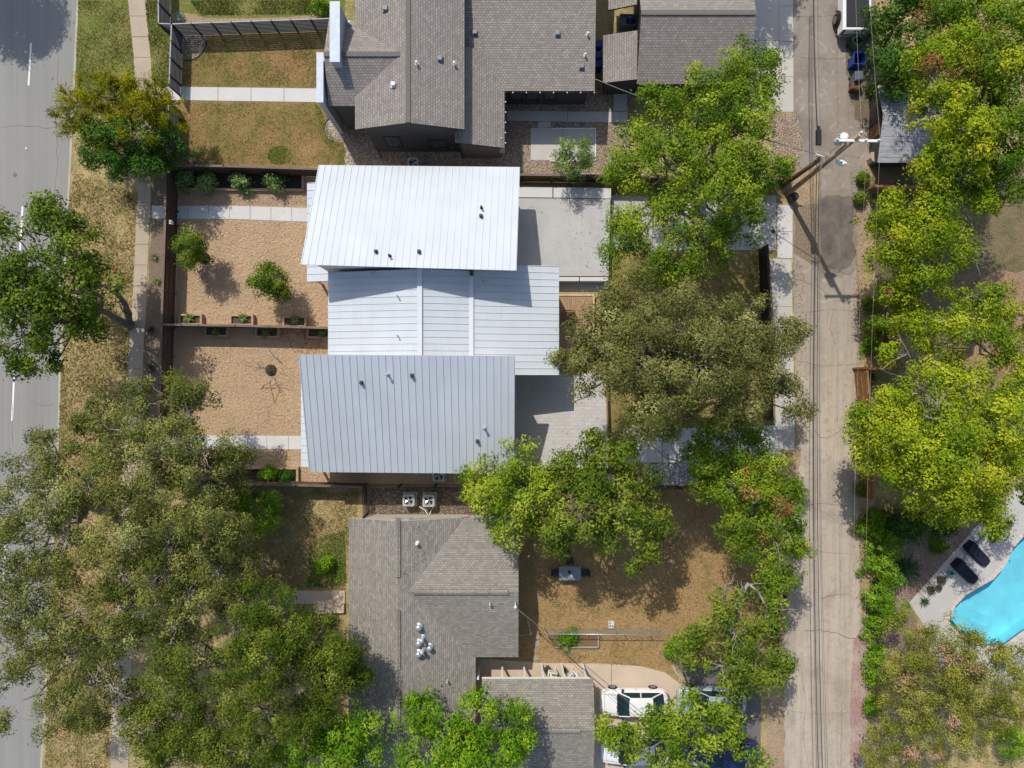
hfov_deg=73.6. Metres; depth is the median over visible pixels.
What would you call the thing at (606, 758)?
parked car
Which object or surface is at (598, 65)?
wheeled bin
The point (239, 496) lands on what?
shrub
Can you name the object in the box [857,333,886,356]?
shrub
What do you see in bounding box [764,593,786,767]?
bare dirt
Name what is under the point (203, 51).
bed edging
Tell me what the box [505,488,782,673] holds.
back lawn
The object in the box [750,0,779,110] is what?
driveway
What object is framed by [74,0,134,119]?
green lawn
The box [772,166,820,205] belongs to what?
bare dirt
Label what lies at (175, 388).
live oak
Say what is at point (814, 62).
power line
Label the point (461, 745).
broadleaf tree
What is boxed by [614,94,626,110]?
garden walk
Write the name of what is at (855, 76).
wheeled bin
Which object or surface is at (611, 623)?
concrete block
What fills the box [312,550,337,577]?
shrub
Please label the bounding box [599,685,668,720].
parked car
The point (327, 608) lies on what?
steps
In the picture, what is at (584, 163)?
tree
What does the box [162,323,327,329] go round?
garden fence
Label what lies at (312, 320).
fallen leaves
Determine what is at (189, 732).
live oak
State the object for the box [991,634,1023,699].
crape myrtle
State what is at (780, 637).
garden fence
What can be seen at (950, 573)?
plant pot
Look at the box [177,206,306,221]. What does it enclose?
garden walk
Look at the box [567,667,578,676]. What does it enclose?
garden chair
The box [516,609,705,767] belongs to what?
service cable
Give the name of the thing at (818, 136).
cable splice
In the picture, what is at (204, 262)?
mulch mound
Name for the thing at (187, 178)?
shrub
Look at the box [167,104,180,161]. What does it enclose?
garden fence
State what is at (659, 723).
shade tree
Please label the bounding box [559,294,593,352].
wooden deck
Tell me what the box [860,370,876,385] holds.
shrub
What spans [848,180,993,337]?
shade tree
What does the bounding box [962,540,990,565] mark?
sun lounger
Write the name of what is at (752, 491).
shade tree
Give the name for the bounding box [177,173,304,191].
planting bed
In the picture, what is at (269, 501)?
tree
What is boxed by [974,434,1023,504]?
shade tree
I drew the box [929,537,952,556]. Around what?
shrub
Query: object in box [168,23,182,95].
garden fence
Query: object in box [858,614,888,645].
shrub
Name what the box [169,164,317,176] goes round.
garden fence
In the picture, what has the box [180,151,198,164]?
rock bed
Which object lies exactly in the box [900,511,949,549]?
shrub
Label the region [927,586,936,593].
plant pot
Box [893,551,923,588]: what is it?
yucca plant
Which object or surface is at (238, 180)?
shrub
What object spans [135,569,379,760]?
live oak
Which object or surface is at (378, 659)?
fallen leaves
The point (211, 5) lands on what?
grass tufts
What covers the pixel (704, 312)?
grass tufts
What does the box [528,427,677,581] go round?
shade tree
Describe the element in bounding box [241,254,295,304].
young tree
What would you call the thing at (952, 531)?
shrub
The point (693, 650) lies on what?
shrub
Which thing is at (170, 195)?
garden fence
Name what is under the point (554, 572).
garden chair
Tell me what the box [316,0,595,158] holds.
dark house
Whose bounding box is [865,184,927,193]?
garden fence
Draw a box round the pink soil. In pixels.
[939,270,1023,400]
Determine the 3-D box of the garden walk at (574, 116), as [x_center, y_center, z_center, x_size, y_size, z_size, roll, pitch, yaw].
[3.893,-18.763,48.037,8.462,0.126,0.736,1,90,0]
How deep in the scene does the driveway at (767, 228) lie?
47.98 m
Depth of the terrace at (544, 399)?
47.15 m
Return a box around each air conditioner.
[403,492,416,505]
[408,158,420,165]
[423,492,436,506]
[432,473,446,481]
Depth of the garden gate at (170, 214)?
47.02 m
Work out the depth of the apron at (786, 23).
47.98 m
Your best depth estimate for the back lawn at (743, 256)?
48.00 m
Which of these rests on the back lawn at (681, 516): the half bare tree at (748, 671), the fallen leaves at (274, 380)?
the half bare tree at (748, 671)
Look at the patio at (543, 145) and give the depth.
47.97 m
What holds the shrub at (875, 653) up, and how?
on the garden gravel
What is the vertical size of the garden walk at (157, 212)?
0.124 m
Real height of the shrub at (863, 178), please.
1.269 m
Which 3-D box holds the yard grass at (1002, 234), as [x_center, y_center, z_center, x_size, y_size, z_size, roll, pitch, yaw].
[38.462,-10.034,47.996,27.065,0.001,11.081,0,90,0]
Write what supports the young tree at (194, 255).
on the gravel yard at (279, 250)
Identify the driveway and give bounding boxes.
[611,195,775,249]
[623,425,779,462]
[668,660,760,767]
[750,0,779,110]
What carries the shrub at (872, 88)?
on the dirt edge at (866, 69)
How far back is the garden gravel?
48.00 m
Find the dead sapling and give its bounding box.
[246,360,277,377]
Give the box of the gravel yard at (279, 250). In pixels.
[159,176,522,486]
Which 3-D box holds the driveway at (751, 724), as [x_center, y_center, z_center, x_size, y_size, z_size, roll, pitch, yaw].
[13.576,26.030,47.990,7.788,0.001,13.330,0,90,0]
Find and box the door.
[869,123,878,138]
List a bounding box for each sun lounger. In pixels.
[950,557,977,583]
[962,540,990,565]
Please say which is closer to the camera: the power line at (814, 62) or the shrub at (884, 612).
the power line at (814, 62)
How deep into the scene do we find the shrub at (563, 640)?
47.44 m
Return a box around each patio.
[476,658,682,767]
[531,128,594,159]
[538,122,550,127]
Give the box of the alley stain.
[793,204,823,267]
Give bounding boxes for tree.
[0,188,134,382]
[46,58,189,153]
[168,223,215,272]
[235,489,285,541]
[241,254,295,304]
[249,701,392,767]
[384,680,543,767]
[454,434,563,557]
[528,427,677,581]
[549,133,598,183]
[590,683,777,767]
[592,30,801,293]
[653,412,820,617]
[665,572,798,707]
[839,354,1023,546]
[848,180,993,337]
[857,0,948,106]
[874,278,1023,403]
[892,0,1023,219]
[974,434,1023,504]
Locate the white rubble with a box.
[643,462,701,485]
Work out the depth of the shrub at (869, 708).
47.11 m
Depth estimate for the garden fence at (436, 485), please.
47.21 m
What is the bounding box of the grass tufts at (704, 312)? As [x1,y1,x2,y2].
[612,259,772,424]
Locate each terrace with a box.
[515,374,608,469]
[517,187,610,290]
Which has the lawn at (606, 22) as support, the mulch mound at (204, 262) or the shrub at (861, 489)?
the shrub at (861, 489)
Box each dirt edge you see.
[783,451,800,597]
[845,36,875,123]
[855,165,871,359]
[856,379,866,615]
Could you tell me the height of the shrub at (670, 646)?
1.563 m
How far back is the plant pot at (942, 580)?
47.73 m
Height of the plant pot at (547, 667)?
0.630 m
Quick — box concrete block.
[608,621,614,628]
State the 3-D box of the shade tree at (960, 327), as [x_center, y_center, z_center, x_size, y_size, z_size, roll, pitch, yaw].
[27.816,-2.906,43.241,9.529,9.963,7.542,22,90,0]
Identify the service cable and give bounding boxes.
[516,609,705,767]
[595,79,828,157]
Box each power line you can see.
[813,0,819,125]
[813,153,827,767]
[852,143,866,642]
[856,19,861,126]
[864,157,879,685]
[870,8,879,130]
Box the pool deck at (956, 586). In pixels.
[910,490,1023,684]
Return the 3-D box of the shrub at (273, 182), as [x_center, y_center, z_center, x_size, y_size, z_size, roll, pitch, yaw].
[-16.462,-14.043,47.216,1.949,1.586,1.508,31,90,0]
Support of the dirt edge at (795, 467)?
on the lawn at (606, 22)
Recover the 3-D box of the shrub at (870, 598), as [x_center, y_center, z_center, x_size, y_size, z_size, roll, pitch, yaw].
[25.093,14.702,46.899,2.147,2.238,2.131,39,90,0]
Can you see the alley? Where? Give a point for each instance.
(799, 640)
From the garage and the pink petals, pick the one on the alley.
the pink petals
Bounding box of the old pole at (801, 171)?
[779,157,823,188]
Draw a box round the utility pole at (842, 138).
[785,131,880,196]
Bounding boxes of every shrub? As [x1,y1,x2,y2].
[173,170,197,195]
[192,168,219,194]
[225,489,253,511]
[227,171,255,198]
[253,461,282,481]
[260,172,288,195]
[279,468,294,481]
[307,0,330,17]
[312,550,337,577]
[550,626,581,653]
[660,634,689,664]
[680,624,697,651]
[778,168,792,187]
[850,169,874,188]
[850,505,893,542]
[852,187,872,208]
[853,482,875,497]
[855,541,903,586]
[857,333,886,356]
[857,524,907,560]
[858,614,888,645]
[858,639,890,671]
[859,293,880,314]
[859,581,895,611]
[860,317,886,337]
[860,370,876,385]
[860,663,888,688]
[860,692,882,721]
[861,78,886,101]
[863,27,873,42]
[863,600,914,628]
[869,568,908,596]
[874,503,922,543]
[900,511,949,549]
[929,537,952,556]
[937,521,959,537]
[993,722,1023,764]
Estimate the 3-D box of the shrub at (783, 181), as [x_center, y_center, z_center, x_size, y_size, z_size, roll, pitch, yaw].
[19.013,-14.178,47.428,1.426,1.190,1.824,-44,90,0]
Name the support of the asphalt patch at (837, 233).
on the asphalt patch at (823, 273)
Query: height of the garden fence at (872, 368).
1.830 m
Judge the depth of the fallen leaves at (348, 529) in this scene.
47.98 m
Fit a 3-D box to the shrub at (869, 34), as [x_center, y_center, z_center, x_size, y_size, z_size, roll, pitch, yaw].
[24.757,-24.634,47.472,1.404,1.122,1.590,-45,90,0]
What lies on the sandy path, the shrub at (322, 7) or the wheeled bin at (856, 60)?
the shrub at (322, 7)
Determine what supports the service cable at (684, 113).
attached to the utility pole at (842, 138)
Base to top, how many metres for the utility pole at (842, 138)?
10.707 m
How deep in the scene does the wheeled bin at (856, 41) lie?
47.34 m
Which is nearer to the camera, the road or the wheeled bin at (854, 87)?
the wheeled bin at (854, 87)
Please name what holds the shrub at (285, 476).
on the planting bed at (257, 469)
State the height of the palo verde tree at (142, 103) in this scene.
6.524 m
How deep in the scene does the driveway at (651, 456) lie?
47.98 m
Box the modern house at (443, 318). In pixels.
[299,165,558,473]
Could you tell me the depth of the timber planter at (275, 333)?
47.74 m
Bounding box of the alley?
[783,0,874,767]
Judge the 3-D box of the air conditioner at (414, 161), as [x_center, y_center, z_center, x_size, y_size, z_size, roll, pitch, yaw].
[-6.832,-15.250,47.576,0.885,0.848,0.885,0,90,0]
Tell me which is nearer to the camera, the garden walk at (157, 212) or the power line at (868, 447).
the power line at (868, 447)
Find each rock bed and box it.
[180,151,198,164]
[182,36,205,59]
[324,119,349,141]
[344,142,351,164]
[345,88,630,173]
[364,488,520,516]
[770,113,803,166]
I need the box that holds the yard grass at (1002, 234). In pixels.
[867,164,1023,318]
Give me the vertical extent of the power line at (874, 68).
0.262 m
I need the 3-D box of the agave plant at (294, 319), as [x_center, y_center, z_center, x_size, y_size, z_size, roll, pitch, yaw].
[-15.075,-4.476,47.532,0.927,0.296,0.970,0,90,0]
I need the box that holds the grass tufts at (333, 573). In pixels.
[307,531,345,587]
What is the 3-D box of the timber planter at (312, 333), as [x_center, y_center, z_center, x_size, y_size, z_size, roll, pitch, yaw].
[-13.474,-3.579,47.800,1.650,0.400,0.780,0,90,0]
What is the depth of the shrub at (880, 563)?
46.61 m
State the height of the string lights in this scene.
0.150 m
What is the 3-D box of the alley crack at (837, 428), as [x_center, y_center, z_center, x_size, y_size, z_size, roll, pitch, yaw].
[21.957,0.004,47.987,5.760,0.004,53.875,0,90,0]
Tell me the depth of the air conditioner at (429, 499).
47.27 m
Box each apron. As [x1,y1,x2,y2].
[770,258,794,449]
[777,205,791,257]
[779,0,792,111]
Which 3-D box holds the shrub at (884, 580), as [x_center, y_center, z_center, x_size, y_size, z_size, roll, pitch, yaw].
[26.087,13.738,47.045,2.101,1.976,2.573,15,90,0]
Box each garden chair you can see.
[547,668,557,676]
[551,567,558,577]
[566,557,572,564]
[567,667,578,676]
[581,567,589,576]
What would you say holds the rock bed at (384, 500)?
on the lawn at (606, 22)
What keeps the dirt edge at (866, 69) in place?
on the alley
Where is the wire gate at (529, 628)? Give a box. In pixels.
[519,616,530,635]
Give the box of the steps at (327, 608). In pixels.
[315,603,344,613]
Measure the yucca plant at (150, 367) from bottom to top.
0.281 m
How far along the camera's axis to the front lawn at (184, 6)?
48.00 m
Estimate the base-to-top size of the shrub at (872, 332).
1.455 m
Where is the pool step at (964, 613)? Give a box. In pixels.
[949,602,993,636]
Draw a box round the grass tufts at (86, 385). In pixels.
[44,171,136,767]
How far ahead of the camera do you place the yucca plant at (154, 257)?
47.85 m
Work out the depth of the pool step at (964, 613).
48.80 m
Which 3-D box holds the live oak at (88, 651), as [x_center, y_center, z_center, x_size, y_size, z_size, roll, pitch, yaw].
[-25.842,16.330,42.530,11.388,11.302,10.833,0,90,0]
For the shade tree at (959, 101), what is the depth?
38.70 m
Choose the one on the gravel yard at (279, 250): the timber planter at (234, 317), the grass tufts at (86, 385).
the timber planter at (234, 317)
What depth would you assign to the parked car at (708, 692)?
47.00 m
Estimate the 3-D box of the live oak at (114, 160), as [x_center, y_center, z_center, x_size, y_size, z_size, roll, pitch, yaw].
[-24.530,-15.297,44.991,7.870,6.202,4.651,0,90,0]
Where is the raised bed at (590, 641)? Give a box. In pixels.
[548,635,598,647]
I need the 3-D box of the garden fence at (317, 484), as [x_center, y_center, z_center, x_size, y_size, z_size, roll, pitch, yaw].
[-16.857,6.830,47.185,13.463,1.630,0.194,1,90,0]
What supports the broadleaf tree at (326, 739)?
on the lawn at (606, 22)
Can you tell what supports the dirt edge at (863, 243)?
on the alley
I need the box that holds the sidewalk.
[111,0,151,767]
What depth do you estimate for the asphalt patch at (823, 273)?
47.99 m
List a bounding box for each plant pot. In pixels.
[544,665,550,671]
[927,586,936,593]
[935,585,942,590]
[937,576,947,584]
[947,570,954,575]
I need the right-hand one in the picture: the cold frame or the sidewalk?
the cold frame
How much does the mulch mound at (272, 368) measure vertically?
0.180 m
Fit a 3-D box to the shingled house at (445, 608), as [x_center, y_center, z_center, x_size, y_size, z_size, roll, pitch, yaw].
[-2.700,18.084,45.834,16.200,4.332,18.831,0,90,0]
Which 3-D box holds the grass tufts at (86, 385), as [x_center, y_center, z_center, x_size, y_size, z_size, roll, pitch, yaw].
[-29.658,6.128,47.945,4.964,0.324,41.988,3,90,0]
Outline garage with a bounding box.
[603,0,756,96]
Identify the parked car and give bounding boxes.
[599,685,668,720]
[600,734,668,767]
[676,683,745,718]
[689,736,759,767]
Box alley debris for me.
[793,42,871,599]
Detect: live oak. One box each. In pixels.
[0,424,121,602]
[0,574,163,747]
[59,364,237,486]
[70,437,267,673]
[72,112,197,186]
[111,672,289,767]
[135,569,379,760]
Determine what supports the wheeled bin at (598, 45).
on the lawn at (606, 22)
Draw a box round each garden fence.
[157,0,329,35]
[157,219,178,433]
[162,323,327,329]
[164,167,178,211]
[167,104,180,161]
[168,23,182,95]
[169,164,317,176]
[183,480,367,487]
[362,483,737,517]
[520,173,781,186]
[758,244,773,420]
[771,568,781,654]
[852,367,874,500]
[854,367,915,369]
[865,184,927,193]
[883,301,900,368]
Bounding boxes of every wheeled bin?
[595,40,602,50]
[595,51,602,59]
[595,60,602,72]
[846,34,863,51]
[847,51,865,69]
[848,71,863,84]
[848,81,860,92]
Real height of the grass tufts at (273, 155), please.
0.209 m
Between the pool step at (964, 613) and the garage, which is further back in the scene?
the pool step at (964, 613)
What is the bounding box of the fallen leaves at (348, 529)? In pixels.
[46,173,768,767]
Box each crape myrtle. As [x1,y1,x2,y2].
[856,605,1023,767]
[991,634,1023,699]
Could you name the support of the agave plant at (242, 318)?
in the timber planter at (234, 317)
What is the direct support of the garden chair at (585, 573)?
on the back lawn at (681, 516)
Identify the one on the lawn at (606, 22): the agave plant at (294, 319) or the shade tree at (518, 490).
the shade tree at (518, 490)
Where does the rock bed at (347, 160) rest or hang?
on the rock bed at (361, 149)
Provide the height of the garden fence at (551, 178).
1.630 m
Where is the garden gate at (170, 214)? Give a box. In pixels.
[164,206,177,224]
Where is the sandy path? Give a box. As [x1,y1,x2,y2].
[171,12,329,22]
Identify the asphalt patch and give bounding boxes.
[813,188,857,278]
[819,195,855,271]
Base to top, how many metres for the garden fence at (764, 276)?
1.730 m
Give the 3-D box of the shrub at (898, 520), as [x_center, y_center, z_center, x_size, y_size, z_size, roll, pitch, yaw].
[26.928,9.401,46.714,3.285,2.673,2.670,-18,90,0]
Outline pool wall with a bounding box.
[982,618,1023,643]
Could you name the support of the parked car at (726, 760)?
on the driveway at (751, 724)
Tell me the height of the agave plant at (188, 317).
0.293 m
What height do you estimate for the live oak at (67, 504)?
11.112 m
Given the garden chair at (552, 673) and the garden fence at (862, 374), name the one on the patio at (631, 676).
the garden chair at (552, 673)
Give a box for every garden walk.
[152,87,315,101]
[152,206,163,218]
[160,435,300,448]
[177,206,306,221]
[507,111,627,122]
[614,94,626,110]
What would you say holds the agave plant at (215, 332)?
in the timber planter at (224, 332)
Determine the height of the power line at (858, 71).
0.288 m
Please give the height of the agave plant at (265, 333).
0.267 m
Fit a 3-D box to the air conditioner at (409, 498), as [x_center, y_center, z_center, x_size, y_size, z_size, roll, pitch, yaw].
[-7.142,8.039,47.576,0.968,0.848,0.968,0,90,0]
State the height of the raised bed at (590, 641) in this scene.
0.220 m
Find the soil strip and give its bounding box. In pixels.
[142,173,163,463]
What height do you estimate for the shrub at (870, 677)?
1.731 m
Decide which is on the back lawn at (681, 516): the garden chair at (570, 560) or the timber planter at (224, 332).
the garden chair at (570, 560)
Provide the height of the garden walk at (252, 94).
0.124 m
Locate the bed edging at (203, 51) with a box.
[184,40,333,141]
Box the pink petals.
[850,623,867,767]
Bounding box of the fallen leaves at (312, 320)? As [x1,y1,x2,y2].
[174,193,787,471]
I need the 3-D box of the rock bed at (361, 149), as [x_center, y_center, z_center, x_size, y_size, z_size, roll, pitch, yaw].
[-1.719,-17.664,47.992,20.137,0.001,6.210,0,90,0]
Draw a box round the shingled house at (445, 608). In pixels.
[349,514,594,767]
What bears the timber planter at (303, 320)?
on the gravel yard at (279, 250)
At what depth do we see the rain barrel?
47.39 m
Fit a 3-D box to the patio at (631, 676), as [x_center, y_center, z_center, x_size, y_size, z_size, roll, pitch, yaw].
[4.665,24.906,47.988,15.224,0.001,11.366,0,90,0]
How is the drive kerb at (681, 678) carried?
on the driveway at (751, 724)
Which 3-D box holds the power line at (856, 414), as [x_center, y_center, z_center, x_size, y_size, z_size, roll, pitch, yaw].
[19.251,9.559,38.175,0.011,0.760,46.211,1,90,0]
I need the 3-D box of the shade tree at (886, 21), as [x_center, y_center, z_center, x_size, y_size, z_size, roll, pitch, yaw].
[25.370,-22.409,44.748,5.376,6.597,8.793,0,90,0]
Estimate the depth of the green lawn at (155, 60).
48.00 m
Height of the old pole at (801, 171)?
5.611 m
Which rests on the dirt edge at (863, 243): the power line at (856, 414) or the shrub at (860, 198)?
the shrub at (860, 198)
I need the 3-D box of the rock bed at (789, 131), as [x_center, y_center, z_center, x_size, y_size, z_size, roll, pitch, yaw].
[19.241,-16.969,47.988,2.456,0.001,4.049,0,90,0]
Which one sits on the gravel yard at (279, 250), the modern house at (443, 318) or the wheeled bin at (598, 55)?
the modern house at (443, 318)
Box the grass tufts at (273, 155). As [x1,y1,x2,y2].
[268,104,345,164]
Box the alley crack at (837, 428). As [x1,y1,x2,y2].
[787,15,858,765]
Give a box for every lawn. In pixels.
[42,0,1023,767]
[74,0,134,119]
[146,0,169,157]
[171,27,349,166]
[172,0,344,24]
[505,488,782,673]
[523,183,776,487]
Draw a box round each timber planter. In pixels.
[178,314,203,323]
[204,327,229,336]
[229,314,254,324]
[255,328,280,337]
[282,316,307,325]
[307,329,327,338]
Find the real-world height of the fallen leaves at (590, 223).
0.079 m
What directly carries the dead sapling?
on the mulch mound at (272, 368)
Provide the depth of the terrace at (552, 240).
47.15 m
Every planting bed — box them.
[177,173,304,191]
[210,466,299,480]
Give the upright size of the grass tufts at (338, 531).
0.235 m
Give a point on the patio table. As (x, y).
(564, 574)
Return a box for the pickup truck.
[832,0,871,36]
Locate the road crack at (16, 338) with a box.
[3,59,59,719]
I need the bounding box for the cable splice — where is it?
[815,126,821,145]
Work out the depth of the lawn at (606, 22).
48.00 m
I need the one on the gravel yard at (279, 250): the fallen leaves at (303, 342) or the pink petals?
the fallen leaves at (303, 342)
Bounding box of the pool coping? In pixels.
[945,532,1023,648]
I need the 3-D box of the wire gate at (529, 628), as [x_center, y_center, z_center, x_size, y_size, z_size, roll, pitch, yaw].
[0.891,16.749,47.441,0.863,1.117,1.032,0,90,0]
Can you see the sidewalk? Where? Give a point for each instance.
(142, 66)
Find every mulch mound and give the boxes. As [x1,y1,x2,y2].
[201,253,209,263]
[265,364,276,375]
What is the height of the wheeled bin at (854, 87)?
0.700 m
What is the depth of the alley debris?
47.98 m
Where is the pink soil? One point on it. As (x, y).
(1003, 275)
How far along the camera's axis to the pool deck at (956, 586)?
47.98 m
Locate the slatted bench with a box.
[562,310,576,318]
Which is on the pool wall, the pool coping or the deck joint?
the pool coping
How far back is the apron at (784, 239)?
47.98 m
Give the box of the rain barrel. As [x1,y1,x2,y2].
[787,192,798,202]
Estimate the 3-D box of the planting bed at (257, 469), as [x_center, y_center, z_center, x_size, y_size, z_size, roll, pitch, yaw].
[-18.022,6.390,47.860,6.236,0.280,1.220,0,90,0]
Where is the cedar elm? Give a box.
[543,259,820,451]
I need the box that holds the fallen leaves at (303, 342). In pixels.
[281,329,327,354]
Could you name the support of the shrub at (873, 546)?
on the garden gravel
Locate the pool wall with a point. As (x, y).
(1012, 630)
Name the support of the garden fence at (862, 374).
on the alley
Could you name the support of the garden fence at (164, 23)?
on the lawn at (606, 22)
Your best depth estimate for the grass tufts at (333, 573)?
47.93 m
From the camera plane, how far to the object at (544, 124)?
47.98 m
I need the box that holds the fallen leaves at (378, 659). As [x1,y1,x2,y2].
[359,618,392,700]
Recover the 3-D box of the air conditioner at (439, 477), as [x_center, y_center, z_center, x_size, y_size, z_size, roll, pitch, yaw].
[-5.072,6.314,47.576,1.003,0.848,1.003,0,90,0]
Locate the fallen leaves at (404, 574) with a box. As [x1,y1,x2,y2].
[402,526,469,713]
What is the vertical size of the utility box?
0.680 m
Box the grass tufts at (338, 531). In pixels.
[241,492,773,667]
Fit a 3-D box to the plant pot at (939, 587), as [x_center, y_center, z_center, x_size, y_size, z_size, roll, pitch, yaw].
[29.825,14.246,47.850,0.410,0.300,0.410,0,90,0]
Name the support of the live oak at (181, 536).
on the lawn at (606, 22)
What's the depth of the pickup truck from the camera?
46.71 m
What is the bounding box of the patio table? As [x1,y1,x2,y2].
[559,565,580,579]
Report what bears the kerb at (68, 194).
on the ground
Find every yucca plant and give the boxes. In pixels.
[146,361,155,373]
[150,253,157,260]
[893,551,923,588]
[920,595,930,605]
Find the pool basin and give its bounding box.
[956,537,1023,638]
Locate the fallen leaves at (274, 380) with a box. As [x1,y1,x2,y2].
[252,361,295,398]
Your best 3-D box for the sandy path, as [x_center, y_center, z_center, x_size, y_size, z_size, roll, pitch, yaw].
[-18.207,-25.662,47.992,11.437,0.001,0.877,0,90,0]
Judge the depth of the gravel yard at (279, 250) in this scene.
48.00 m
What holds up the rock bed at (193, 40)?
on the front lawn at (306, 152)
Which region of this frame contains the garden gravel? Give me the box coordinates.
[872,507,978,664]
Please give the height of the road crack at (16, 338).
0.004 m
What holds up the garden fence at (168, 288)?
on the gravel yard at (279, 250)
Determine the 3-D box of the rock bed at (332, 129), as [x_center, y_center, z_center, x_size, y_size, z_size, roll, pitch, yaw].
[-12.277,-17.890,47.986,1.824,0.001,1.824,0,90,0]
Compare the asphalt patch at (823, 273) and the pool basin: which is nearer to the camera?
the asphalt patch at (823, 273)
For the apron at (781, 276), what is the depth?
47.98 m
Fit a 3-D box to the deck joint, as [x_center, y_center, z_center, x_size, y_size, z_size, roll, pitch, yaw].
[31.373,11.938,47.978,1.151,0.006,8.994,42,90,0]
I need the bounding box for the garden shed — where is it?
[869,85,944,166]
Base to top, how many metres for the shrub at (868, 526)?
1.692 m
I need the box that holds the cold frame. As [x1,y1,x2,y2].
[619,14,635,29]
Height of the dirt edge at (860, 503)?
0.001 m
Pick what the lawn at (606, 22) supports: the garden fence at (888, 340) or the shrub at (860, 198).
the garden fence at (888, 340)
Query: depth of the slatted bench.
47.20 m
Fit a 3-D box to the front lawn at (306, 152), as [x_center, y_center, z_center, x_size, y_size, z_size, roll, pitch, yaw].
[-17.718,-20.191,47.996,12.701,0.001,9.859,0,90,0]
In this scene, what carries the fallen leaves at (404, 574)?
on the shingled house at (445, 608)
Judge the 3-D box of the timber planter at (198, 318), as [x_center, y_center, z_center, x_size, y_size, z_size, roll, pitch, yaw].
[-22.421,-4.491,47.800,1.650,0.400,0.780,0,90,0]
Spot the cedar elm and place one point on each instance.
(704, 338)
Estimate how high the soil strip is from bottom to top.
0.001 m
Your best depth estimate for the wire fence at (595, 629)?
47.18 m
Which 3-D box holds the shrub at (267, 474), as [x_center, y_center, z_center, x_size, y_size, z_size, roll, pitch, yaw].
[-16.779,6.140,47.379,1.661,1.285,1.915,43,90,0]
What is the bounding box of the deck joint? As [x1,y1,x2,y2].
[917,517,999,603]
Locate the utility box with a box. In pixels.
[866,152,873,163]
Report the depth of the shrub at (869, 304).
47.30 m
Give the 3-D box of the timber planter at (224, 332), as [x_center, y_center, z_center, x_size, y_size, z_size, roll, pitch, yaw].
[-20.596,-3.684,47.800,1.650,0.400,0.780,0,90,0]
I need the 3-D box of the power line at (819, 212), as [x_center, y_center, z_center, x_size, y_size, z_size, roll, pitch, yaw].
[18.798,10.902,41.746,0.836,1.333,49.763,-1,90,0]
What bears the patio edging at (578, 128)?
on the patio at (543, 145)
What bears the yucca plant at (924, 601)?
on the pool deck at (956, 586)
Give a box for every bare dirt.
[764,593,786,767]
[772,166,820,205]
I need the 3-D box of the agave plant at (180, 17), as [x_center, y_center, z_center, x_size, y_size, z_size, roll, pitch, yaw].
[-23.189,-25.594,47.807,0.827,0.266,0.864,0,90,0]
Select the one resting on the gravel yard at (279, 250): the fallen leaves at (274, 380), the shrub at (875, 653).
the fallen leaves at (274, 380)
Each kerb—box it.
[40,0,78,767]
[672,665,685,682]
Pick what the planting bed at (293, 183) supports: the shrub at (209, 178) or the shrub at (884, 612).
the shrub at (209, 178)
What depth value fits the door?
47.19 m
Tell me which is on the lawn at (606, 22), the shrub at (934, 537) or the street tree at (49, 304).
the street tree at (49, 304)
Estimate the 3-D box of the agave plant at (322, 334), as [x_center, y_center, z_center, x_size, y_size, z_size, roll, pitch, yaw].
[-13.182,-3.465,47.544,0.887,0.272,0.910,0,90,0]
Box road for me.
[0,0,75,767]
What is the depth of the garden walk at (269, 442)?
47.98 m
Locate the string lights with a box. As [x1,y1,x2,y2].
[505,91,594,147]
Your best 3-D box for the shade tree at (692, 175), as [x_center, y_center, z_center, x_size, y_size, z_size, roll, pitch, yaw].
[10.989,-13.083,41.912,11.301,12.585,16.867,27,90,0]
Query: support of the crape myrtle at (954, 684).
on the lawn at (606, 22)
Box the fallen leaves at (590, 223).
[529,188,610,271]
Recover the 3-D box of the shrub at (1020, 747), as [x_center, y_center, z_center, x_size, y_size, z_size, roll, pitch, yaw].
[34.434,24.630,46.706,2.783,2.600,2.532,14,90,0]
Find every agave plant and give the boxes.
[174,12,185,21]
[183,312,194,323]
[210,328,219,337]
[237,312,248,323]
[261,328,270,339]
[289,315,300,325]
[317,329,327,339]
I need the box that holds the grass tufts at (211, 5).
[74,0,313,155]
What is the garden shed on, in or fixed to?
on the lawn at (606, 22)
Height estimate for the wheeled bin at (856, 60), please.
1.080 m
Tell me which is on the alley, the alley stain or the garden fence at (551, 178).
the alley stain
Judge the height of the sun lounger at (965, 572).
0.805 m
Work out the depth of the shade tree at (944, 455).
39.13 m
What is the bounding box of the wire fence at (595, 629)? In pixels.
[545,628,674,634]
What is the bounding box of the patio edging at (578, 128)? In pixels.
[550,128,595,161]

